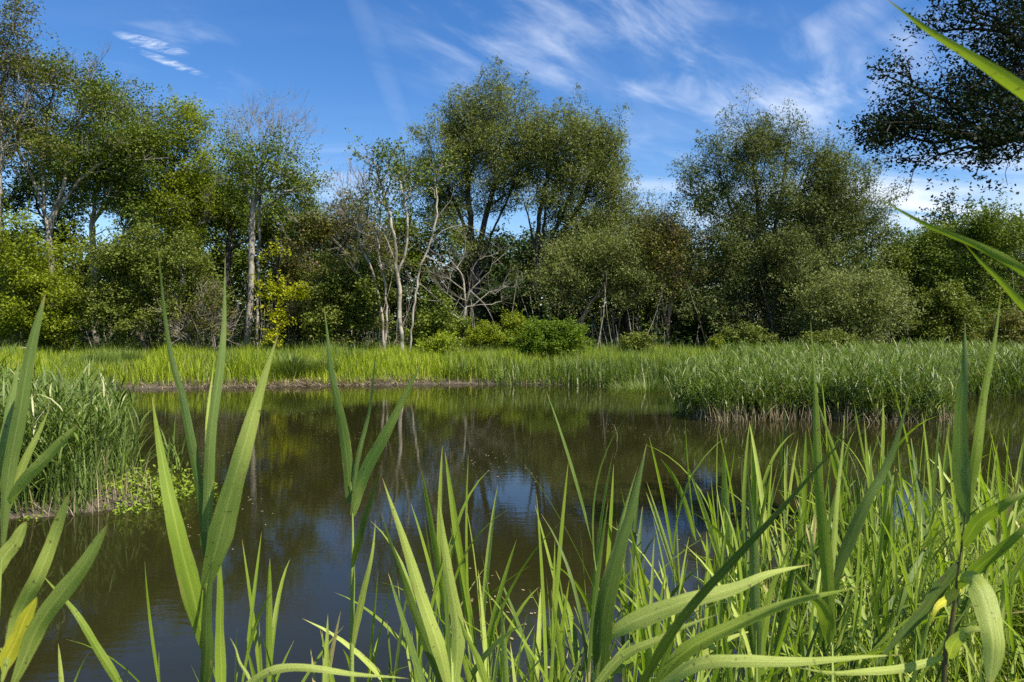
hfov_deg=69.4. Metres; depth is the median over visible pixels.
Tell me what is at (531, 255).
broadleaf tree
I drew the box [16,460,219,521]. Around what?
water plants
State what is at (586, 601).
reed
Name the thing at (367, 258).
dead tree
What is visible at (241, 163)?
bare tree
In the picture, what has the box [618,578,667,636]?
reed
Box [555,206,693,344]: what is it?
broadleaf tree
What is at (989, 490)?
reed
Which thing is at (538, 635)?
reed
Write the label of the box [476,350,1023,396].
reed fringe
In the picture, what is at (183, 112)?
birch tree
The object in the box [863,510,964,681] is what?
reed
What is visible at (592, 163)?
willow tree
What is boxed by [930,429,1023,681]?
reed
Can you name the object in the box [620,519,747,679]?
reed
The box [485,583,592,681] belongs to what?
reed
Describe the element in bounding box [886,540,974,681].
reed
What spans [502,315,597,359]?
bush
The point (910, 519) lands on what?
reed
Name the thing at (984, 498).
reed
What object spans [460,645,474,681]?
reed
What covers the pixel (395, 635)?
reed
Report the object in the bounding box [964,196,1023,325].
broadleaf tree
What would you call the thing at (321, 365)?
sedge tussock
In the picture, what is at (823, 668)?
reed
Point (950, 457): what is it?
reed
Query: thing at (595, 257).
sallow tree
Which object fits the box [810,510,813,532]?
reed
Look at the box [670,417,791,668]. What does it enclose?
reed
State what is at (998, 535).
reed
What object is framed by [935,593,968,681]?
reed
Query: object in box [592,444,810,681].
reed
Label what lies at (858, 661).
reed
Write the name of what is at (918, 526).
reed
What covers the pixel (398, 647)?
reed
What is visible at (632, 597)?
reed
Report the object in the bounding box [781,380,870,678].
reed
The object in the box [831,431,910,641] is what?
reed
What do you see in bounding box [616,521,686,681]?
reed
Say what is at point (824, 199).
willow tree
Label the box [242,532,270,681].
reed
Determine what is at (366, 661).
reed
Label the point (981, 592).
reed
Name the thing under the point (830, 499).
reed
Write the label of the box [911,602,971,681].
reed
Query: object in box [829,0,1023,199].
alder tree
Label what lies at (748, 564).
reed
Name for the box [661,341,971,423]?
reed bed
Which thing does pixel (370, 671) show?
reed
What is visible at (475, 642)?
reed
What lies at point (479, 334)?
bush
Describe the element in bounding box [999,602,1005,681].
reed
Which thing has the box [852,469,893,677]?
reed
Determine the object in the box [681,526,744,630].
reed
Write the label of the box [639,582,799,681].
reed
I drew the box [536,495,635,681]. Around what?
reed
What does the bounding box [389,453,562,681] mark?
reed
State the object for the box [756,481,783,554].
reed
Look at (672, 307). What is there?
broadleaf tree
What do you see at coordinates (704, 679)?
reed
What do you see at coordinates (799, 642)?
reed
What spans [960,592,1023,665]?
reed
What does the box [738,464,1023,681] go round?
bank grass
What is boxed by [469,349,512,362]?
sedge tussock
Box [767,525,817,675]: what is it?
reed
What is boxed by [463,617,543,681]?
reed
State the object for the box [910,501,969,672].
reed
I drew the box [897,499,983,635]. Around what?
reed
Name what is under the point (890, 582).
reed
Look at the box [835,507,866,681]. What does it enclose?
reed
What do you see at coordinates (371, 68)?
sky
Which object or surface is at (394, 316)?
distant wood
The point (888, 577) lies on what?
reed
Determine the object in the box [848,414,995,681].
reed
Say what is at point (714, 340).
bush
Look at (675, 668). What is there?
reed
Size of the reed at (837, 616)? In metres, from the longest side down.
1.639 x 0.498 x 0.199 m
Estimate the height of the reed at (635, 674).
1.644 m
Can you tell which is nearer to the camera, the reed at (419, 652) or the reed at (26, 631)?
the reed at (26, 631)
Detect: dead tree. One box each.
[315,147,416,348]
[391,224,524,338]
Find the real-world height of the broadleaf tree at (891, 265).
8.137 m
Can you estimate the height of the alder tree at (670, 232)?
9.994 m
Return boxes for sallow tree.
[507,220,670,330]
[768,241,928,346]
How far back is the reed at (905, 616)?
2.68 m
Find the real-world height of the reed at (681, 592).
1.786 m
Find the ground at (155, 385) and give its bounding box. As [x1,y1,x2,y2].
[0,329,1022,518]
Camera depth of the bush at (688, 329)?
40.67 m
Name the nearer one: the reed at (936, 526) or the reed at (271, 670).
the reed at (271, 670)
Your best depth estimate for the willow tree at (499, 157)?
44.17 m
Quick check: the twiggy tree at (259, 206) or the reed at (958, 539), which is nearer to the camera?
the reed at (958, 539)
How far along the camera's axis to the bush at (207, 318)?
35.16 m
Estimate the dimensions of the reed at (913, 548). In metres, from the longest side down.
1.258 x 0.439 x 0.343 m
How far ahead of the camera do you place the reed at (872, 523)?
2.71 m
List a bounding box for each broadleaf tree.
[0,99,152,325]
[0,180,43,340]
[51,95,222,338]
[157,163,281,342]
[216,204,361,344]
[290,187,423,343]
[340,184,502,338]
[439,222,574,333]
[503,188,620,342]
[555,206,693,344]
[618,220,746,339]
[667,166,832,326]
[761,177,896,339]
[843,230,981,340]
[904,179,1022,315]
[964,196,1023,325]
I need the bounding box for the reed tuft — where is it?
[152,422,201,487]
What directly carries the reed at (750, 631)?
on the ground at (155, 385)
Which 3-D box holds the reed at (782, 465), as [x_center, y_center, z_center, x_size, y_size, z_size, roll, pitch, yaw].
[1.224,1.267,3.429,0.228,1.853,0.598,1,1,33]
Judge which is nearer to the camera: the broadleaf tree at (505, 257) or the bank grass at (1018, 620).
the bank grass at (1018, 620)
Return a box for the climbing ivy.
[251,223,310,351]
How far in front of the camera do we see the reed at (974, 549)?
3.40 m
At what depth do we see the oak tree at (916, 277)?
43.38 m
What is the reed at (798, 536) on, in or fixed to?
on the ground at (155, 385)
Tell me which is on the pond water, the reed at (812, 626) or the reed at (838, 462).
the reed at (838, 462)
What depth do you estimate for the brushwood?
40.84 m
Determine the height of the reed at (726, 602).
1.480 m
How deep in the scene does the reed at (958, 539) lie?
2.54 m
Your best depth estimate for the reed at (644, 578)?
2.38 m
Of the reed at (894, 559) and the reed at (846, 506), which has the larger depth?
the reed at (846, 506)
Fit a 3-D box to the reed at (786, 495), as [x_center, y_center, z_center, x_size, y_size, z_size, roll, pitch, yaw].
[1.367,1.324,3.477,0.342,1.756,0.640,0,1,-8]
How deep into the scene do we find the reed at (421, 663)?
2.39 m
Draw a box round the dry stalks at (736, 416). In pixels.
[685,400,953,423]
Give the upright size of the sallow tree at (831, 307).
5.918 m
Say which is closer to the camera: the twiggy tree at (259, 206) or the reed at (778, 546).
the reed at (778, 546)
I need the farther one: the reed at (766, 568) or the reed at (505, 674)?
the reed at (766, 568)
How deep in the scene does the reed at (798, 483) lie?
3.67 m
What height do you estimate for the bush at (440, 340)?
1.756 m
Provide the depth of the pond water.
8.29 m
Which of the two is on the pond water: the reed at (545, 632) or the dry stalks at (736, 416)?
the dry stalks at (736, 416)
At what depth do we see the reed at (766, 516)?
2.62 m
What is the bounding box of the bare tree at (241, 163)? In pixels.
[192,109,337,347]
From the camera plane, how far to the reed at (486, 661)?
1.94 m
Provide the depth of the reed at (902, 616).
2.69 m
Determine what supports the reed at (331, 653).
on the ground at (155, 385)
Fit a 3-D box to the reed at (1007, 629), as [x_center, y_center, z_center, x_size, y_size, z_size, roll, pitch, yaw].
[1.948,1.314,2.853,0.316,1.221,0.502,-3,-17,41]
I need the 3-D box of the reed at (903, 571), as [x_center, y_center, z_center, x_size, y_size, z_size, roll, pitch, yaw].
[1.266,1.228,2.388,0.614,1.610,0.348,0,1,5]
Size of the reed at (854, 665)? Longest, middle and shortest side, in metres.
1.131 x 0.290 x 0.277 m
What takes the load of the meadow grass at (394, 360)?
on the ground at (155, 385)
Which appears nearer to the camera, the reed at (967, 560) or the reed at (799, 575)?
the reed at (967, 560)
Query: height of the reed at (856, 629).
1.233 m
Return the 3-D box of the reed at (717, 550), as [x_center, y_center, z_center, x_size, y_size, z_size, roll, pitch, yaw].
[0.811,1.306,2.507,0.602,1.720,0.414,-1,1,-35]
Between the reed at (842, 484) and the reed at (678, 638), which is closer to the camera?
the reed at (678, 638)
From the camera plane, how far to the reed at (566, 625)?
2.41 m
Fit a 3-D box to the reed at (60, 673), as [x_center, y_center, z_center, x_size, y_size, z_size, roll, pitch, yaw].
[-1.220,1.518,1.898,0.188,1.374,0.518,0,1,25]
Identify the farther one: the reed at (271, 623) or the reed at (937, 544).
the reed at (937, 544)
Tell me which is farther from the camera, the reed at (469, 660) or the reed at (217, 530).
the reed at (469, 660)
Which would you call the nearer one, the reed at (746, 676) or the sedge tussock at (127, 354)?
the reed at (746, 676)
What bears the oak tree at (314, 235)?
on the ground at (155, 385)
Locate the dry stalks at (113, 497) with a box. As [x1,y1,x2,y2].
[13,453,158,516]
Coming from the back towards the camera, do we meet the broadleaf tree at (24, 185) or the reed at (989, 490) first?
the broadleaf tree at (24, 185)
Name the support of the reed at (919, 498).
on the ground at (155, 385)
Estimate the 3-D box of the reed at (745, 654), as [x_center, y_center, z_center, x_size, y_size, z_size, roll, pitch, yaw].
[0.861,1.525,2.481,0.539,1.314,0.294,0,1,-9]
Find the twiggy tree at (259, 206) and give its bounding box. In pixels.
[196,82,330,346]
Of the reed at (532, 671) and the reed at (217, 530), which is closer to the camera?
the reed at (217, 530)
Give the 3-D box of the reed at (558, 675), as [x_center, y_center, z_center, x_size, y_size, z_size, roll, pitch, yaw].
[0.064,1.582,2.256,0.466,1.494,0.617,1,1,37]
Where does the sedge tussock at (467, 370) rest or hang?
on the ground at (155, 385)
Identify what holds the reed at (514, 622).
on the ground at (155, 385)
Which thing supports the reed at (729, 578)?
on the ground at (155, 385)
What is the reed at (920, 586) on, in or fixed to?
on the ground at (155, 385)
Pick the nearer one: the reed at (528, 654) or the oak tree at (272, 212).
the reed at (528, 654)
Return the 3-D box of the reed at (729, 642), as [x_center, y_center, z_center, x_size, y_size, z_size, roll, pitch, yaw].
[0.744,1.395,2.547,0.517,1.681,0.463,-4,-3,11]
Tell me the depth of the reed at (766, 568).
2.79 m
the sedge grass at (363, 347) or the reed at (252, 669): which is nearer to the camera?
the reed at (252, 669)
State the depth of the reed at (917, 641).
2.74 m
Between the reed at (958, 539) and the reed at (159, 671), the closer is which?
the reed at (159, 671)
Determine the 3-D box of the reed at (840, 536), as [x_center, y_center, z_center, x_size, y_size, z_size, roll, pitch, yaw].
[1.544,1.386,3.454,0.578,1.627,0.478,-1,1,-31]
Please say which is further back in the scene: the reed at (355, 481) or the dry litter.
the dry litter
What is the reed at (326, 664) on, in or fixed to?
on the ground at (155, 385)
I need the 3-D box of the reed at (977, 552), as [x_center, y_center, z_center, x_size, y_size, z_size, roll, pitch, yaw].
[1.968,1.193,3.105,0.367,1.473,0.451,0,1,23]
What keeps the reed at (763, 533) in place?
on the ground at (155, 385)
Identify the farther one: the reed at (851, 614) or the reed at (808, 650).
the reed at (851, 614)
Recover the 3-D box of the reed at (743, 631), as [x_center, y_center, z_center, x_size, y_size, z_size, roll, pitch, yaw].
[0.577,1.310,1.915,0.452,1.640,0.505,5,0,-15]
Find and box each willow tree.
[381,55,561,326]
[511,83,659,315]
[585,199,701,340]
[667,83,919,344]
[985,211,1023,326]
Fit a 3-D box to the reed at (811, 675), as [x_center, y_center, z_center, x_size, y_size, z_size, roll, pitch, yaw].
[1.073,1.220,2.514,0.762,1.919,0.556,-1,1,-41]
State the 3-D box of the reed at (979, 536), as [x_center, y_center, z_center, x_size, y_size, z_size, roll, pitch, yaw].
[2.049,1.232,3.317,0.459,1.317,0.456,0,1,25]
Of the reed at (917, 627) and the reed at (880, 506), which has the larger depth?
the reed at (880, 506)
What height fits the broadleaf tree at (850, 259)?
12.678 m
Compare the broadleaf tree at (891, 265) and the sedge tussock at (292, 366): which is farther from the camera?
the broadleaf tree at (891, 265)
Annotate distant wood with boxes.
[1,230,1021,341]
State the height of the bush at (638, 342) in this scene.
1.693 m
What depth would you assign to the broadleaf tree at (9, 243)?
52.52 m
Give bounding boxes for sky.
[0,0,1023,321]
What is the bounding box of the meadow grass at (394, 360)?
[0,339,744,387]
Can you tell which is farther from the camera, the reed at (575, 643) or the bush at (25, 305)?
the bush at (25, 305)
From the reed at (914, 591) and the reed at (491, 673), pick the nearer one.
the reed at (491, 673)
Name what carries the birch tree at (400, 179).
on the ground at (155, 385)
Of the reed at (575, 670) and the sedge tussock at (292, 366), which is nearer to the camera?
the reed at (575, 670)
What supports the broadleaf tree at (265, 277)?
on the ground at (155, 385)
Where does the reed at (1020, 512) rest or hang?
on the ground at (155, 385)
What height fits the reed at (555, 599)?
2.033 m
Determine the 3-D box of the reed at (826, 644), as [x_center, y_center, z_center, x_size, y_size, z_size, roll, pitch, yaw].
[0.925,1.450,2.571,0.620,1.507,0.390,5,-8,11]
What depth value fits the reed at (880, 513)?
4.16 m
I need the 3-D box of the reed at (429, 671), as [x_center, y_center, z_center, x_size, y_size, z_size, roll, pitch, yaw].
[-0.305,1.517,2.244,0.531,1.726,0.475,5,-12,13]
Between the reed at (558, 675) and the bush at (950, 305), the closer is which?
the reed at (558, 675)
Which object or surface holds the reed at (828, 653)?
on the ground at (155, 385)
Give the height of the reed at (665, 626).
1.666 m
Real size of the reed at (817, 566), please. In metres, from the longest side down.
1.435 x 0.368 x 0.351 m
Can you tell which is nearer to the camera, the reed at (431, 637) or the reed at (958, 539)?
the reed at (431, 637)
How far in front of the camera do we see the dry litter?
25.52 m
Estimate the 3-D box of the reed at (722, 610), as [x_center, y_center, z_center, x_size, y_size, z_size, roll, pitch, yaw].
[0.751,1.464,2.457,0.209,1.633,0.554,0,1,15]
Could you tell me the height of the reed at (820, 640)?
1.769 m
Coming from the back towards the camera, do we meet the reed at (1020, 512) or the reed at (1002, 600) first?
the reed at (1020, 512)
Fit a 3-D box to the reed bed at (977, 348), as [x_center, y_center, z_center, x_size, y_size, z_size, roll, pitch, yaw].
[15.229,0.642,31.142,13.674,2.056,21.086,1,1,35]
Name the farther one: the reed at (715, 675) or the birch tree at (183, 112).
the birch tree at (183, 112)
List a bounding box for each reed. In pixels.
[0,295,76,614]
[0,493,107,681]
[45,578,127,681]
[58,644,88,681]
[67,568,238,681]
[152,251,277,681]
[158,661,160,681]
[213,639,293,681]
[230,638,407,681]
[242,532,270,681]
[242,542,342,681]
[247,648,255,676]
[260,629,275,681]
[266,560,289,681]
[302,587,413,681]
[311,611,340,681]
[320,630,410,681]
[322,632,330,681]
[323,617,328,681]
[324,309,423,681]
[337,453,527,681]
[344,567,403,681]
[373,523,453,681]
[376,613,450,681]
[381,478,488,681]
[387,569,483,681]
[387,581,410,681]
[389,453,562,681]
[389,567,558,681]
[411,505,506,650]
[412,637,433,681]
[415,486,497,675]
[421,470,488,631]
[444,467,658,681]
[450,525,477,650]
[459,655,473,681]
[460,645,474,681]
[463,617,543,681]
[465,618,525,681]
[478,572,505,681]
[481,586,568,681]
[482,557,537,681]
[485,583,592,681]
[489,628,532,676]
[490,507,628,681]
[495,622,580,681]
[496,572,548,681]
[500,597,527,681]
[502,589,541,680]
[510,644,516,681]
[522,394,738,681]
[525,611,564,681]
[530,632,534,681]
[532,465,702,681]
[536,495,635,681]
[537,591,556,681]
[543,505,641,681]
[557,535,659,681]
[557,604,559,681]
[560,609,611,681]
[563,451,630,681]
[565,498,700,681]
[565,632,588,681]
[584,437,739,681]
[586,632,590,681]
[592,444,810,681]
[595,425,894,681]
[609,500,717,681]
[615,487,789,681]
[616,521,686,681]
[617,559,644,677]
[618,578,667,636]
[618,635,728,681]
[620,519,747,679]
[620,563,687,681]
[620,586,635,641]
[624,596,669,681]
[630,549,796,681]
[630,551,656,633]
[633,568,680,681]
[633,641,639,681]
[635,595,649,676]
[638,565,674,672]
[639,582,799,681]
[645,425,769,681]
[645,507,730,681]
[646,481,739,650]
[647,434,796,681]
[657,517,785,681]
[664,432,817,672]
[669,560,687,656]
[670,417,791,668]
[673,554,732,681]
[675,470,842,679]
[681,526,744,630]
[682,422,822,681]
[682,588,703,680]
[684,444,761,681]
[684,487,807,681]
[684,527,713,681]
[684,544,737,640]
[685,585,701,676]
[687,599,731,681]
[689,651,710,681]
[690,539,847,681]
[693,533,742,653]
[696,602,733,681]
[699,469,848,681]
[702,424,749,668]
[705,531,715,681]
[713,550,729,679]
[716,456,744,654]
[721,481,809,680]
[723,472,770,681]
[723,523,759,681]
[724,565,736,622]
[725,544,747,679]
[729,574,810,681]
[731,487,842,679]
[736,542,870,681]
[738,556,753,674]
[741,530,805,681]
[744,627,753,681]
[745,666,800,681]
[747,465,792,681]
[747,532,910,681]
[748,441,805,679]
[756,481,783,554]
[758,485,855,681]
[759,553,812,680]
[760,413,792,653]
[760,434,882,676]
[760,483,774,604]
[761,567,890,681]
[763,499,892,656]
[764,460,855,624]
[765,448,955,681]
[766,565,819,681]
[767,489,801,681]
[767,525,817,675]
[770,455,864,678]
[771,517,854,669]
[772,425,950,681]
[773,421,960,668]
[774,520,829,681]
[775,432,869,654]
[776,520,866,681]
[777,488,836,656]
[778,476,864,615]
[778,536,867,679]
[779,407,980,677]
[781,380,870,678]
[781,517,823,656]
[783,614,806,681]
[785,527,825,681]
[785,555,849,671]
[786,555,879,681]
[788,579,851,681]
[789,406,945,681]
[790,431,902,681]
[790,614,855,679]
[791,618,872,681]
[792,607,866,681]
[794,320,908,681]
[795,501,836,651]
[796,296,1023,681]
[798,507,914,681]
[803,637,838,681]
[804,494,884,681]
[804,582,870,679]
[806,568,863,681]
[807,505,902,681]
[807,510,841,680]
[808,568,820,679]
[809,567,849,673]
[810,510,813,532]
[811,464,909,584]
[814,540,944,681]
[817,475,868,680]
[827,471,907,676]
[827,627,888,681]
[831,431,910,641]
[835,453,1023,680]
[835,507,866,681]
[835,530,887,640]
[836,434,997,681]
[836,543,900,681]
[836,548,929,679]
[836,575,913,681]
[837,519,900,645]
[842,487,939,681]
[843,482,937,677]
[844,495,902,678]
[845,403,954,680]
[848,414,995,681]
[849,405,938,679]
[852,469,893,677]
[853,399,1017,681]
[853,505,938,678]
[853,604,912,681]
[854,544,896,677]
[856,578,900,681]
[857,446,932,676]
[857,450,954,681]
[857,459,894,602]
[860,496,978,681]
[861,418,1008,681]
[861,462,904,581]
[862,483,978,681]
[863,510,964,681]
[864,505,932,681]
[865,479,953,654]
[865,592,929,681]
[866,458,949,618]
[867,411,1000,657]
[868,478,1023,681]
[870,193,1023,311]
[870,513,976,681]
[870,526,913,680]
[874,637,905,681]
[880,456,954,672]
[880,513,944,673]
[881,485,1022,681]
[882,470,970,679]
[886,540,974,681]
[888,0,1023,100]
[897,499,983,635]
[899,545,948,681]
[900,435,1009,666]
[902,457,935,676]
[907,507,976,660]
[908,452,973,681]
[909,531,981,679]
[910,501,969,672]
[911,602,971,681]
[914,439,1023,681]
[922,482,1020,680]
[922,488,1023,681]
[927,418,949,641]
[928,483,1022,564]
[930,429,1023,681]
[930,459,1021,670]
[931,558,984,681]
[932,431,1022,673]
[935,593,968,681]
[937,438,1021,680]
[938,477,1023,671]
[939,471,1021,663]
[941,465,1023,680]
[941,483,997,625]
[954,658,977,681]
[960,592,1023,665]
[965,432,1023,615]
[965,643,981,681]
[969,516,1023,681]
[970,428,1023,600]
[971,564,999,681]
[973,538,1022,681]
[974,447,1023,677]
[975,443,1017,634]
[977,480,1023,591]
[988,469,1015,579]
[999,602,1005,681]
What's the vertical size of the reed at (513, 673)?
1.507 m
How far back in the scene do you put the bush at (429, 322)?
37.33 m
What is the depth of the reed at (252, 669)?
1.76 m
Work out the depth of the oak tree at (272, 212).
43.42 m
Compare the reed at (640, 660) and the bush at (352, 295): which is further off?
the bush at (352, 295)
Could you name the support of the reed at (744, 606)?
on the ground at (155, 385)
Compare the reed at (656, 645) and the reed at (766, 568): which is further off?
the reed at (766, 568)
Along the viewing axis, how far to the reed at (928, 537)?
2.80 m
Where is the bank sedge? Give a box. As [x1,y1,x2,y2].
[0,368,177,516]
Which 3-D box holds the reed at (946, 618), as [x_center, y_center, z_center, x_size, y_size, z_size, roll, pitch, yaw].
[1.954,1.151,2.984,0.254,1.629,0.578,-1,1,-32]
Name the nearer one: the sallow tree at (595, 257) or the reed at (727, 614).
the reed at (727, 614)
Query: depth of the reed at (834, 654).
2.15 m
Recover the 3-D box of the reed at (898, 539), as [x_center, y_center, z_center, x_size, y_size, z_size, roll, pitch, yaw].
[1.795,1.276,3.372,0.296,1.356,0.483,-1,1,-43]
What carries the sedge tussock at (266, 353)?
on the ground at (155, 385)
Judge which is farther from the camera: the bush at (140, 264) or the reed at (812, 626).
the bush at (140, 264)
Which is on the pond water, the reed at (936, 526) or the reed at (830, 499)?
the reed at (936, 526)
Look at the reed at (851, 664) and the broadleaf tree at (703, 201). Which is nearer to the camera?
the reed at (851, 664)
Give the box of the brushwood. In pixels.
[2,268,1023,352]
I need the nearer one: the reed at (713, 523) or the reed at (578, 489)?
the reed at (578, 489)
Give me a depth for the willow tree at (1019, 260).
42.50 m
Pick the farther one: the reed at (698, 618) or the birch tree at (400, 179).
the birch tree at (400, 179)
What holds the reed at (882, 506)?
on the ground at (155, 385)
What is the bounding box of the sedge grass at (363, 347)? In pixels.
[0,335,1021,391]
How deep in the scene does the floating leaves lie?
7.12 m
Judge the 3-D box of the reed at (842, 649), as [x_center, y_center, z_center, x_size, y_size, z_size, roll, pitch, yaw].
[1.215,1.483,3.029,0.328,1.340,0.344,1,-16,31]
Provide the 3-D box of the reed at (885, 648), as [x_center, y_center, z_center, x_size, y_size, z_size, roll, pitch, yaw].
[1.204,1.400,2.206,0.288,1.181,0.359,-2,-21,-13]
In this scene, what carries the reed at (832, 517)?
on the ground at (155, 385)
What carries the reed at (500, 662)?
on the ground at (155, 385)
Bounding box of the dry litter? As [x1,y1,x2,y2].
[133,374,584,388]
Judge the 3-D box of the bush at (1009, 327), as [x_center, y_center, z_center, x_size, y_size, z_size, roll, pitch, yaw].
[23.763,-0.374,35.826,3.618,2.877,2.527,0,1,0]
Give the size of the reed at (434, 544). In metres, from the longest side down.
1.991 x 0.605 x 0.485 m
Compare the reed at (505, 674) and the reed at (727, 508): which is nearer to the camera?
the reed at (505, 674)
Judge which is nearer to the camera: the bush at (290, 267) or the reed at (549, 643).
the reed at (549, 643)
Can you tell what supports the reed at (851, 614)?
on the ground at (155, 385)
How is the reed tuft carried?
in the pond water
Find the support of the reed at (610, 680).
on the ground at (155, 385)
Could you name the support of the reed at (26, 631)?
on the ground at (155, 385)
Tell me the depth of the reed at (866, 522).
2.92 m
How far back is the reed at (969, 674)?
2.06 m
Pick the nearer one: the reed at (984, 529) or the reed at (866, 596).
the reed at (866, 596)
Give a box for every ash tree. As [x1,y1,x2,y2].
[0,0,96,250]
[0,28,175,346]
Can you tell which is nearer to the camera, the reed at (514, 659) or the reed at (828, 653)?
the reed at (514, 659)
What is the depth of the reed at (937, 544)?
3.00 m
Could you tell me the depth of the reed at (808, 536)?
3.11 m
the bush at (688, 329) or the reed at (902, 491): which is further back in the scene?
the bush at (688, 329)
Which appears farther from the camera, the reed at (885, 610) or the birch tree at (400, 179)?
the birch tree at (400, 179)
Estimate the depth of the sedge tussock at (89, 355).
27.74 m
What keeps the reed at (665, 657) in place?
on the ground at (155, 385)
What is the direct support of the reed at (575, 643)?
on the ground at (155, 385)
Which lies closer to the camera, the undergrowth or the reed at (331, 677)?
the reed at (331, 677)
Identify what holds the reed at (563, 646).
on the ground at (155, 385)
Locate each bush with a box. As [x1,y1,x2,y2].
[0,194,107,352]
[45,208,238,352]
[143,273,240,351]
[265,244,324,345]
[295,241,412,349]
[403,276,478,347]
[409,328,463,358]
[458,258,551,336]
[458,319,506,349]
[496,303,538,349]
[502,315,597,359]
[612,329,657,353]
[655,280,742,349]
[706,334,727,352]
[708,318,782,348]
[792,327,859,349]
[893,278,994,345]
[968,304,1023,347]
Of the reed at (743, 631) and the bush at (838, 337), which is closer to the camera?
the reed at (743, 631)
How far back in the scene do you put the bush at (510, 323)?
37.81 m
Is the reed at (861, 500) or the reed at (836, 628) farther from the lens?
the reed at (861, 500)
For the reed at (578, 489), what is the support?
on the ground at (155, 385)
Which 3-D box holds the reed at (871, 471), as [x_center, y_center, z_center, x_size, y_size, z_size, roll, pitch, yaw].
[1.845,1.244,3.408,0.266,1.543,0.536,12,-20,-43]
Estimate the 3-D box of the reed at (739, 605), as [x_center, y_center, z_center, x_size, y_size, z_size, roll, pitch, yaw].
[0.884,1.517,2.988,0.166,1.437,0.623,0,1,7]
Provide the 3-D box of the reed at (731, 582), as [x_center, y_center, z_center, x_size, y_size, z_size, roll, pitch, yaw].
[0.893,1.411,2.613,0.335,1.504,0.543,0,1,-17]
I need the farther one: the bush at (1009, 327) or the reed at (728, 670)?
the bush at (1009, 327)
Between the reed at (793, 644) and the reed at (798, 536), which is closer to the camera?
the reed at (793, 644)
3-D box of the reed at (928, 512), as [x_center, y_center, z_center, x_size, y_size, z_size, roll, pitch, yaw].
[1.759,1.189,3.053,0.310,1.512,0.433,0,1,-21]
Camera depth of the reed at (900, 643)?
3.04 m
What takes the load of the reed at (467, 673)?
on the ground at (155, 385)
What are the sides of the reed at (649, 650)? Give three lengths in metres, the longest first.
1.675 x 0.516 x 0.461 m
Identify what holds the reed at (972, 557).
on the ground at (155, 385)
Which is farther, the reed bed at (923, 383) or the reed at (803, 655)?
the reed bed at (923, 383)
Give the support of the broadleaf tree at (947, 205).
on the ground at (155, 385)
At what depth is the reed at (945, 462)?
3.39 m
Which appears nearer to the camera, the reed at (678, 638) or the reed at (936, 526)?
the reed at (678, 638)
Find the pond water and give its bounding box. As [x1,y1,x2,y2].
[0,384,1023,681]
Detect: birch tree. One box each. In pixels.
[131,83,234,343]
[342,128,481,352]
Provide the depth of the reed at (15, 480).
0.79 m
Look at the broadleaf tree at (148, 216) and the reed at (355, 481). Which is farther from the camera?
the broadleaf tree at (148, 216)
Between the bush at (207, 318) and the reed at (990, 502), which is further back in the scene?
the bush at (207, 318)
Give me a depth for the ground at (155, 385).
24.84 m
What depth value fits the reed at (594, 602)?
1.74 m
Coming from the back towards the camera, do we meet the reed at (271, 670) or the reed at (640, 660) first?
the reed at (640, 660)
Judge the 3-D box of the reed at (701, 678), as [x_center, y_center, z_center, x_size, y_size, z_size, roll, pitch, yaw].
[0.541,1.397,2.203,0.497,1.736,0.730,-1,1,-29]
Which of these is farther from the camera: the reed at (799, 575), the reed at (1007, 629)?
the reed at (799, 575)
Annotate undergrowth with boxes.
[0,300,1014,351]
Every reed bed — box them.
[0,341,152,510]
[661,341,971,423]
[719,333,1023,395]
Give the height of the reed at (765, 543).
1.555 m
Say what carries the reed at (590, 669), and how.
on the ground at (155, 385)
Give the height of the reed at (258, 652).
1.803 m
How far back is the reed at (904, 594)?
2.47 m
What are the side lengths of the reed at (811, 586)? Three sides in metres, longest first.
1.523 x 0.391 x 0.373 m
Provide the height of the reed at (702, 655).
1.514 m
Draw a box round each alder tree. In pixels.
[617,176,742,344]
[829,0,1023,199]
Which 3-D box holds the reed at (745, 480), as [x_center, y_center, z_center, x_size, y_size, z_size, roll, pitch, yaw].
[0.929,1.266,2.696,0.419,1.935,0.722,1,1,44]
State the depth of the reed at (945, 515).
2.85 m
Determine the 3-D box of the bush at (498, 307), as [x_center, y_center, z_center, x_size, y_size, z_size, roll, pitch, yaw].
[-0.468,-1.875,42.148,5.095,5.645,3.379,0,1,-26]
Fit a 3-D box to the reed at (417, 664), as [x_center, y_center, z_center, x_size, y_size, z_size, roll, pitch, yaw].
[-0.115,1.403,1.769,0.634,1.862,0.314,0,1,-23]
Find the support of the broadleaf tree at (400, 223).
on the ground at (155, 385)
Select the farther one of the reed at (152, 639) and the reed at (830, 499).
the reed at (830, 499)
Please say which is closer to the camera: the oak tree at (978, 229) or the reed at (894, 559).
the reed at (894, 559)
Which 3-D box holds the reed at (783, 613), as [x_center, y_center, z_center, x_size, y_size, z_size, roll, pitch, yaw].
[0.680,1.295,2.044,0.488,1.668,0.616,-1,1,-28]
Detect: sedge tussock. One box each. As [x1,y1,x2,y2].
[58,348,121,365]
[91,346,161,363]
[253,348,297,357]
[260,348,322,378]
[301,356,342,375]
[438,359,480,378]
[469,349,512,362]
[601,371,673,393]
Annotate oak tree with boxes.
[24,54,213,347]
[156,145,329,347]
[260,184,411,300]
[860,217,994,344]
[892,179,1023,346]
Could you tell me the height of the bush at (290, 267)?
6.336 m
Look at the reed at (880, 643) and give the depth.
2.29 m
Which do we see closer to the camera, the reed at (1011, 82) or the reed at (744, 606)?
the reed at (1011, 82)
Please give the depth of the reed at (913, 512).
3.53 m
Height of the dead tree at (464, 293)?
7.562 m
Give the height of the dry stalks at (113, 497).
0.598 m
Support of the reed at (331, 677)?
on the ground at (155, 385)
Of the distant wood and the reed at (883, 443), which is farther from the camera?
the distant wood
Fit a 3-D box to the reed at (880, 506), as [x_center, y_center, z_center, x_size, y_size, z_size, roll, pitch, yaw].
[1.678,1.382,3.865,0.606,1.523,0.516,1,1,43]

